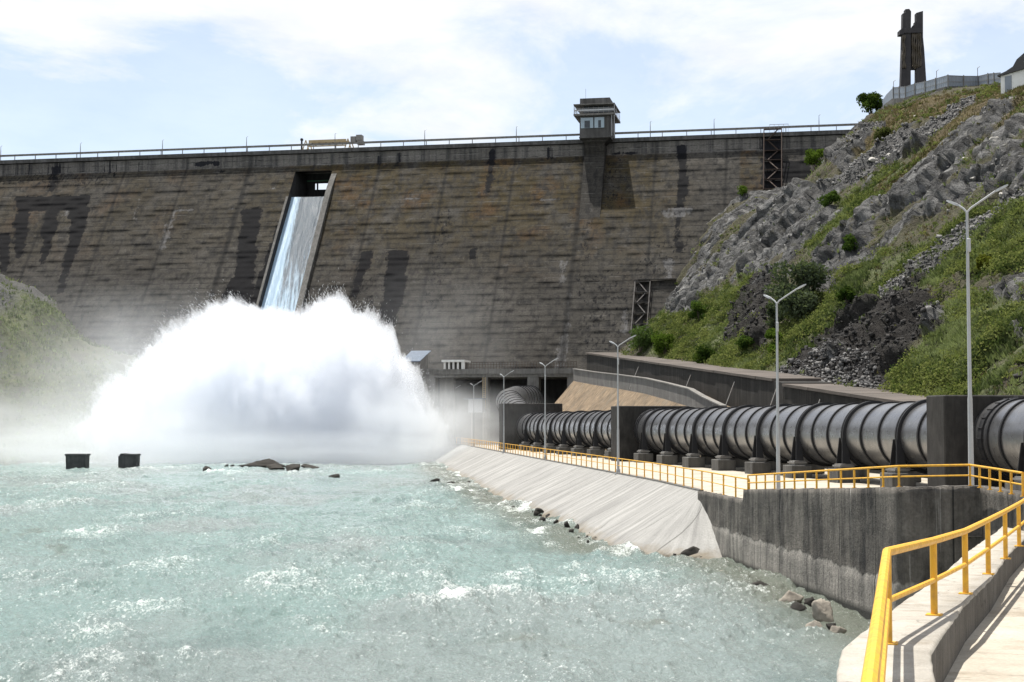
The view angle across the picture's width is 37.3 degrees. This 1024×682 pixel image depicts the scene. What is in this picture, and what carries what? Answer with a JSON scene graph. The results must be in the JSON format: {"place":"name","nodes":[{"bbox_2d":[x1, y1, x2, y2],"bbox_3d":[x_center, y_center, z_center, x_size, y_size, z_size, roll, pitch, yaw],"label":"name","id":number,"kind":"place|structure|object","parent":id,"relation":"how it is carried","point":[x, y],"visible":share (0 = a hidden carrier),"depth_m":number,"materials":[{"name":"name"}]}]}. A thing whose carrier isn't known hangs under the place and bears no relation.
{"place":"outdoors","nodes":[
{"label":"outdoors","id":0,"kind":"place"},
{"bbox_2d":[0,274,181,464],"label":"bank","id":1,"kind":"structure","parent":0,"point":[93,443],"depth_m":261.77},
{"bbox_2d":[0,457,870,681],"bbox_3d":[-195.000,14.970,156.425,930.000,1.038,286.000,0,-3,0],"label":"river","id":2,"kind":"structure","parent":0,"point":[185,570],"depth_m":59.46,"materials":[{"name":"liquid"}]},
{"bbox_2d":[65,454,90,468],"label":"river pier","id":3,"kind":"structure","parent":2,"relation":"in","point":[77,460],"depth_m":218.59,"materials":[{"name":"concrete"}]},
{"bbox_2d":[118,453,140,467],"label":"river pier","id":4,"kind":"structure","parent":2,"relation":"in","point":[126,460],"depth_m":214.28,"materials":[{"name":"concrete"}]},
{"bbox_2d":[61,267,459,446],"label":"spray droplets","id":5,"kind":"object","parent":2,"relation":"on","point":[279,308],"visible":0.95,"depth_m":252.87},
{"bbox_2d":[238,458,285,467],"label":"river rock","id":6,"kind":"object","parent":2,"relation":"in","point":[263,463],"visible":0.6,"depth_m":223.75,"materials":[{"name":"grey stone"}]},
{"bbox_2d":[266,463,284,469],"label":"river rock","id":7,"kind":"object","parent":2,"relation":"in","point":[272,466],"visible":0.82,"depth_m":214.78,"materials":[{"name":"grey stone"}]},
{"bbox_2d":[285,464,299,470],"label":"river rock","id":8,"kind":"object","parent":2,"relation":"in","point":[291,467],"visible":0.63,"depth_m":209.45,"materials":[{"name":"grey stone"}]},
{"bbox_2d":[301,464,318,468],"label":"river rock","id":9,"kind":"object","parent":2,"relation":"in","point":[307,466],"visible":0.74,"depth_m":220.29,"materials":[{"name":"grey stone"}]},
{"bbox_2d":[329,474,339,477],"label":"river rock","id":10,"kind":"object","parent":2,"relation":"in","point":[335,476],"visible":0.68,"depth_m":182.74,"materials":[{"name":"grey stone"}]},
{"bbox_2d":[751,580,767,585],"bbox_3d":[9.748,9.860,59.883,1.038,0.783,0.451,0,-3,0],"label":"river rock","id":11,"kind":"object","parent":2,"relation":"in","point":[757,582],"visible":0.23,"depth_m":59.93,"materials":[{"name":"grey stone"}]},
{"bbox_2d":[779,590,803,602],"bbox_3d":[10.466,9.717,56.968,1.226,0.728,0.627,2,-4,-33],"label":"river rock","id":12,"kind":"object","parent":2,"relation":"in","point":[789,596],"visible":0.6,"depth_m":56.79,"materials":[{"name":"beige stone"}]},
{"bbox_2d":[790,602,806,610],"bbox_3d":[10.300,9.580,54.570,0.557,0.359,0.589,-2,-3,28],"label":"river rock","id":13,"kind":"object","parent":2,"relation":"in","point":[798,606],"visible":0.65,"depth_m":54.45,"materials":[{"name":"grey stone"}]},
{"bbox_2d":[803,597,814,606],"bbox_3d":[11.021,9.725,56.023,0.640,0.556,0.308,1,-3,-23],"label":"river rock","id":14,"kind":"object","parent":2,"relation":"in","point":[808,601],"visible":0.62,"depth_m":55.93,"materials":[{"name":"grey stone"}]},
{"bbox_2d":[805,620,822,626],"bbox_3d":[9.768,9.333,49.190,0.313,0.575,0.564,3,-4,-44],"label":"river rock","id":15,"kind":"object","parent":2,"relation":"in","point":[814,623],"visible":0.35,"depth_m":49.12,"materials":[{"name":"beige stone"}]},
{"bbox_2d":[811,598,833,621],"bbox_3d":[10.651,9.318,52.120,0.738,0.954,0.602,0,-3,0],"label":"river rock","id":16,"kind":"object","parent":2,"relation":"in","point":[822,610],"visible":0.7,"depth_m":51.96,"materials":[{"name":"beige stone"}]},
{"bbox_2d":[826,623,835,629],"bbox_3d":[10.416,9.418,49.590,0.331,0.403,0.228,-2,-4,32],"label":"river rock","id":17,"kind":"object","parent":2,"relation":"in","point":[828,625],"visible":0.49,"depth_m":49.57,"materials":[{"name":"grey stone"}]},
{"bbox_2d":[830,626,846,633],"bbox_3d":[10.269,9.282,48.218,0.653,0.495,0.405,1,-3,-24],"label":"river rock","id":18,"kind":"object","parent":2,"relation":"in","point":[836,629],"visible":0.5,"depth_m":48.09,"materials":[{"name":"beige stone"}]},
{"bbox_2d":[0,0,1023,189],"label":"sky","id":19,"kind":"structure","parent":0,"point":[97,75],"materials":[{"name":"blue"}]},
{"bbox_2d":[370,444,721,558],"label":"sloped revetment","id":20,"kind":"object","parent":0,"point":[650,516],"visible":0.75,"depth_m":102.69,"materials":[{"name":"concrete"}]},
{"bbox_2d":[535,508,543,512],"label":"river rock","id":21,"kind":"object","parent":20,"relation":"on","point":[539,510],"visible":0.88,"depth_m":110.69,"materials":[{"name":"black stone"}]},
{"bbox_2d":[564,521,569,527],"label":"river rock","id":22,"kind":"object","parent":20,"relation":"on","point":[566,524],"visible":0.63,"depth_m":96.65,"materials":[{"name":"black stone"}]},
{"bbox_2d":[467,481,701,556],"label":"toe rubble","id":23,"kind":"object","parent":20,"relation":"on","point":[536,513],"visible":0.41,"depth_m":103.44,"materials":[{"name":"grey stone"}]},
{"bbox_2d":[680,546,699,555],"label":"river rock","id":24,"kind":"object","parent":20,"relation":"on","point":[692,550],"visible":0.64,"depth_m":75.98,"materials":[{"name":"grey stone"}]},
{"bbox_2d":[466,444,981,536],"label":"promenade deck","id":25,"kind":"structure","parent":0,"point":[742,483],"depth_m":105.75,"materials":[{"name":"concrete"}]},
{"bbox_2d":[0,123,856,460],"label":"concrete dam","id":26,"kind":"structure","parent":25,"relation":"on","point":[490,255],"depth_m":296.73,"materials":[{"name":"grey concrete"}]},
{"bbox_2d":[220,197,323,458],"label":"falling water","id":27,"kind":"structure","parent":26,"relation":"on","point":[249,417],"depth_m":290.96,"materials":[{"name":"white liquid"}]},
{"bbox_2d":[300,135,364,148],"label":"gantry crane","id":28,"kind":"object","parent":26,"relation":"on","point":[358,138],"visible":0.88,"depth_m":317.95,"materials":[{"name":"paint"}]},
{"bbox_2d":[573,97,619,219],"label":"control tower","id":29,"kind":"structure","parent":26,"relation":"on","point":[597,119],"depth_m":300.87,"materials":[{"name":"concrete"}]},
{"bbox_2d":[581,117,592,127],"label":"window","id":30,"kind":"structure","parent":29,"relation":"in","point":[585,122],"depth_m":301.26,"materials":[{"name":"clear glass"}]},
{"bbox_2d":[594,117,603,127],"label":"window","id":31,"kind":"structure","parent":29,"relation":"in","point":[598,121],"depth_m":300.74,"materials":[{"name":"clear glass"}]},
{"bbox_2d":[630,274,675,333],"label":"lattice tower","id":32,"kind":"structure","parent":26,"relation":"attached to","point":[637,302],"depth_m":279.42,"materials":[{"name":"metal"}]},
{"bbox_2d":[763,128,781,189],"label":"lattice tower","id":33,"kind":"structure","parent":26,"relation":"attached to","point":[769,159],"depth_m":295.00,"materials":[{"name":"metal"}]},
{"bbox_2d":[463,398,485,444],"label":"box cabin","id":34,"kind":"object","parent":25,"relation":"on","point":[479,405],"visible":0.88,"depth_m":249.14,"materials":[{"name":"grey paint"}]},
{"bbox_2d":[470,381,480,445],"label":"street lamp","id":35,"kind":"object","parent":25,"relation":"on","point":[473,412],"visible":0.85,"depth_m":233.69,"materials":[{"name":"metal"}]},
{"bbox_2d":[414,361,576,446],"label":"valve gallery","id":36,"kind":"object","parent":25,"relation":"on","point":[443,384],"visible":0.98,"depth_m":254.52,"materials":[{"name":"grey concrete"}]},
{"bbox_2d":[401,351,430,371],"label":"blue roofed shed","id":37,"kind":"structure","parent":36,"relation":"on","point":[415,358],"depth_m":259.42,"materials":[{"name":"grey concrete"}]},
{"bbox_2d":[442,360,470,368],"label":"pavilion","id":38,"kind":"structure","parent":36,"relation":"on","point":[454,364],"depth_m":256.26,"materials":[{"name":"white paint"}]},
{"bbox_2d":[500,370,513,452],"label":"street lamp","id":39,"kind":"object","parent":25,"relation":"on","point":[503,416],"visible":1,"depth_m":186.67,"materials":[{"name":"metal"}]},
{"bbox_2d":[499,403,561,449],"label":"anchor block","id":40,"kind":"structure","parent":25,"relation":"on","point":[514,413],"depth_m":208.91,"materials":[{"name":"concrete"}]},
{"bbox_2d":[539,358,557,458],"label":"street lamp","id":41,"kind":"object","parent":25,"relation":"on","point":[545,412],"visible":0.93,"depth_m":150.73,"materials":[{"name":"metal"}]},
{"bbox_2d":[516,410,610,459],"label":"penstock pipe","id":42,"kind":"object","parent":25,"relation":"on","point":[585,432],"visible":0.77,"depth_m":177.07,"materials":[{"name":"grey metal"}]},
{"bbox_2d":[496,385,542,410],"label":"penstock pipe","id":43,"kind":"object","parent":42,"relation":"attached to","point":[523,394],"visible":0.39,"depth_m":234.69,"materials":[{"name":"grey metal"}]},
{"bbox_2d":[438,443,703,490],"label":"promenade kerb","id":44,"kind":"structure","parent":25,"relation":"on","point":[671,483],"depth_m":112.87,"materials":[{"name":"grey concrete"}]},
{"bbox_2d":[438,437,749,496],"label":"safety railing","id":45,"kind":"object","parent":44,"relation":"on","point":[660,472],"visible":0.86,"depth_m":111.57,"materials":[{"name":"yellow metal"}]},
{"bbox_2d":[609,335,635,473],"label":"street lamp","id":46,"kind":"object","parent":25,"relation":"on","point":[618,467],"visible":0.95,"depth_m":110.84,"materials":[{"name":"grey metal"}]},
{"bbox_2d":[555,381,700,456],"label":"stone pitching","id":47,"kind":"object","parent":25,"relation":"on","point":[577,396],"visible":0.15,"depth_m":210.04,"materials":[{"name":"beige stone"}]},
{"bbox_2d":[573,369,726,407],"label":"parapet wall","id":48,"kind":"structure","parent":47,"relation":"on","point":[683,395],"depth_m":182.39,"materials":[{"name":"grey concrete"}]},
{"bbox_2d":[611,406,689,460],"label":"anchor block","id":49,"kind":"structure","parent":25,"relation":"on","point":[628,443],"depth_m":146.37,"materials":[{"name":"concrete"}]},
{"bbox_2d":[633,399,926,486],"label":"penstock pipe","id":50,"kind":"object","parent":25,"relation":"on","point":[819,436],"visible":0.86,"depth_m":103.71,"materials":[{"name":"grey metal"}]},
{"bbox_2d":[763,284,805,488],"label":"street lamp","id":51,"kind":"object","parent":25,"relation":"on","point":[778,485],"visible":0.86,"depth_m":69.89,"materials":[{"name":"grey metal"}]},
{"bbox_2d":[926,395,1023,487],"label":"anchor block","id":52,"kind":"structure","parent":25,"relation":"on","point":[947,429],"depth_m":78.88,"materials":[{"name":"concrete"}]},
{"bbox_2d":[946,184,1007,484],"bbox_3d":[16.084,-0.003,52.185,2.049,10.765,0.636,-1,-3,15],"label":"street lamp","id":53,"kind":"object","parent":25,"relation":"on","point":[970,410],"visible":0.9,"depth_m":52.21,"materials":[{"name":"grey metal"}]},
{"bbox_2d":[973,397,1023,490],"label":"penstock pipe","id":54,"kind":"object","parent":25,"relation":"on","point":[998,434],"visible":0.87,"depth_m":76.41,"materials":[{"name":"grey metal"}]},
{"bbox_2d":[619,85,1023,394],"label":"hillside","id":55,"kind":"structure","parent":0,"point":[790,216],"depth_m":169.52,"materials":[{"name":"grey stone"}]},
{"bbox_2d":[628,324,655,352],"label":"leafy bush","id":56,"kind":"object","parent":55,"relation":"on","point":[643,338],"visible":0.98,"depth_m":215.21,"materials":[{"name":"green plant"}]},
{"bbox_2d":[650,331,674,354],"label":"leafy bush","id":57,"kind":"object","parent":55,"relation":"on","point":[661,346],"visible":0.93,"depth_m":205.85,"materials":[{"name":"green plant"}]},
{"bbox_2d":[688,300,710,320],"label":"leafy bush","id":58,"kind":"object","parent":55,"relation":"on","point":[698,307],"visible":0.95,"depth_m":207.95,"materials":[{"name":"green plant"}]},
{"bbox_2d":[692,344,714,363],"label":"leafy bush","id":59,"kind":"object","parent":55,"relation":"on","point":[701,354],"visible":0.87,"depth_m":181.39,"materials":[{"name":"green plant"}]},
{"bbox_2d":[737,185,747,195],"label":"leafy bush","id":60,"kind":"object","parent":55,"relation":"on","point":[743,189],"visible":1,"depth_m":287.05,"materials":[{"name":"green plant"}]},
{"bbox_2d":[735,335,754,350],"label":"leafy bush","id":61,"kind":"object","parent":55,"relation":"on","point":[743,341],"visible":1,"depth_m":168.99,"materials":[{"name":"green plant"}]},
{"bbox_2d":[585,352,926,477],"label":"covered flume","id":62,"kind":"object","parent":55,"relation":"on","point":[731,386],"visible":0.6,"depth_m":149.65,"materials":[{"name":"concrete"}]},
{"bbox_2d":[764,328,782,352],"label":"leafy bush","id":63,"kind":"object","parent":55,"relation":"on","point":[770,333],"visible":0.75,"depth_m":160.24,"materials":[{"name":"green plant"}]},
{"bbox_2d":[765,302,788,328],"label":"leafy bush","id":64,"kind":"object","parent":55,"relation":"on","point":[771,312],"visible":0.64,"depth_m":168.72,"materials":[{"name":"green plant"}]},
{"bbox_2d":[762,258,831,319],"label":"leafy bush","id":65,"kind":"object","parent":55,"relation":"on","point":[812,275],"visible":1,"depth_m":163.57,"materials":[{"name":"green plant"}]},
{"bbox_2d":[803,148,823,169],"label":"leafy bush","id":66,"kind":"object","parent":55,"relation":"on","point":[812,157],"visible":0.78,"depth_m":290.77,"materials":[{"name":"green plant"}]},
{"bbox_2d":[619,85,1023,396],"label":"green grass","id":67,"kind":"structure","parent":55,"relation":"on","point":[955,338],"depth_m":141.79,"materials":[{"name":"green plant"}]},
{"bbox_2d":[619,84,1023,394],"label":"dry grass","id":68,"kind":"structure","parent":55,"relation":"on","point":[1013,91],"depth_m":184.57,"materials":[{"name":"green plant"}]},
{"bbox_2d":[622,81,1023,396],"bbox_3d":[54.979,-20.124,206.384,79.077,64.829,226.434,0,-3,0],"label":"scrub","id":69,"kind":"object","parent":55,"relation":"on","point":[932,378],"visible":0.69,"depth_m":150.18,"materials":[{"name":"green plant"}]},
{"bbox_2d":[629,91,1023,388],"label":"scree","id":70,"kind":"structure","parent":55,"relation":"on","point":[948,116],"depth_m":149.85,"materials":[{"name":"stone"}]},
{"bbox_2d":[816,190,840,206],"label":"leafy bush","id":71,"kind":"object","parent":55,"relation":"on","point":[832,197],"visible":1,"depth_m":194.44,"materials":[{"name":"green plant"}]},
{"bbox_2d":[722,115,962,388],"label":"shale debris","id":72,"kind":"object","parent":55,"relation":"on","point":[922,308],"visible":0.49,"depth_m":140.57,"materials":[{"name":"grey stone"}]},
{"bbox_2d":[835,285,856,302],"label":"leafy bush","id":73,"kind":"object","parent":55,"relation":"on","point":[847,293],"visible":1,"depth_m":151.21,"materials":[{"name":"green plant"}]},
{"bbox_2d":[841,233,858,251],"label":"leafy bush","id":74,"kind":"object","parent":55,"relation":"on","point":[849,243],"visible":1,"depth_m":168.81,"materials":[{"name":"green plant"}]},
{"bbox_2d":[856,91,882,113],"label":"hilltop tree","id":75,"kind":"object","parent":55,"relation":"on","point":[872,101],"visible":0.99,"depth_m":263.59,"materials":[{"name":"green plant"}]},
{"bbox_2d":[868,157,877,161],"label":"boulder","id":76,"kind":"object","parent":55,"relation":"on","point":[872,159],"visible":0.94,"depth_m":199.53,"materials":[{"name":"white stone"}]},
{"bbox_2d":[873,127,891,140],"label":"leafy bush","id":77,"kind":"object","parent":55,"relation":"on","point":[884,132],"visible":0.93,"depth_m":204.97,"materials":[{"name":"green plant"}]},
{"bbox_2d":[897,9,925,86],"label":"monument","id":78,"kind":"object","parent":55,"relation":"on","point":[912,54],"visible":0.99,"depth_m":252.28,"materials":[{"name":"concrete"}]},
{"bbox_2d":[881,72,1000,108],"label":"sheet metal fence","id":79,"kind":"object","parent":55,"relation":"on","point":[898,94],"visible":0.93,"depth_m":216.17,"materials":[{"name":"grey metal"}]},
{"bbox_2d":[976,254,991,270],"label":"leafy bush","id":80,"kind":"object","parent":55,"relation":"on","point":[982,260],"visible":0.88,"depth_m":132.01,"materials":[{"name":"green plant"}]},
{"bbox_2d":[989,137,998,142],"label":"boulder","id":81,"kind":"object","parent":55,"relation":"on","point":[992,139],"visible":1,"depth_m":161.03,"materials":[{"name":"white stone"}]},
{"bbox_2d":[997,53,1023,93],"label":"white hut","id":82,"kind":"object","parent":55,"relation":"on","point":[1012,77],"visible":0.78,"depth_m":186.79,"materials":[{"name":"paint"}]},
{"bbox_2d":[1005,75,1011,92],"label":"door","id":83,"kind":"structure","parent":82,"relation":"in","point":[1008,79],"depth_m":187.28,"materials":[{"name":"grey metal"}]},
{"bbox_2d":[1013,372,1021,378],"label":"boulder","id":84,"kind":"object","parent":55,"relation":"on","point":[1016,376],"visible":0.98,"depth_m":102.99,"materials":[{"name":"grey stone"}]},
{"bbox_2d":[698,485,1023,619],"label":"quay wall","id":85,"kind":"structure","parent":0,"point":[829,544],"depth_m":55.20,"materials":[{"name":"concrete"}]},
{"bbox_2d":[747,464,1023,496],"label":"safety railing","id":86,"kind":"object","parent":85,"relation":"on","point":[979,477],"visible":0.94,"depth_m":51.23,"materials":[{"name":"yellow metal"}]},
{"bbox_2d":[837,526,1023,681],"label":"parapet wall","id":87,"kind":"structure","parent":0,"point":[927,648],"depth_m":22.30,"materials":[{"name":"concrete"}]},
{"bbox_2d":[861,498,1023,681],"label":"safety railing","id":88,"kind":"object","parent":87,"relation":"on","point":[879,640],"visible":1,"depth_m":20.00,"materials":[{"name":"yellow metal"}]},
{"bbox_2d":[944,562,1023,681],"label":"path","id":89,"kind":"structure","parent":0,"point":[992,649],"depth_m":24.42,"materials":[{"name":"concrete"}]}
]}

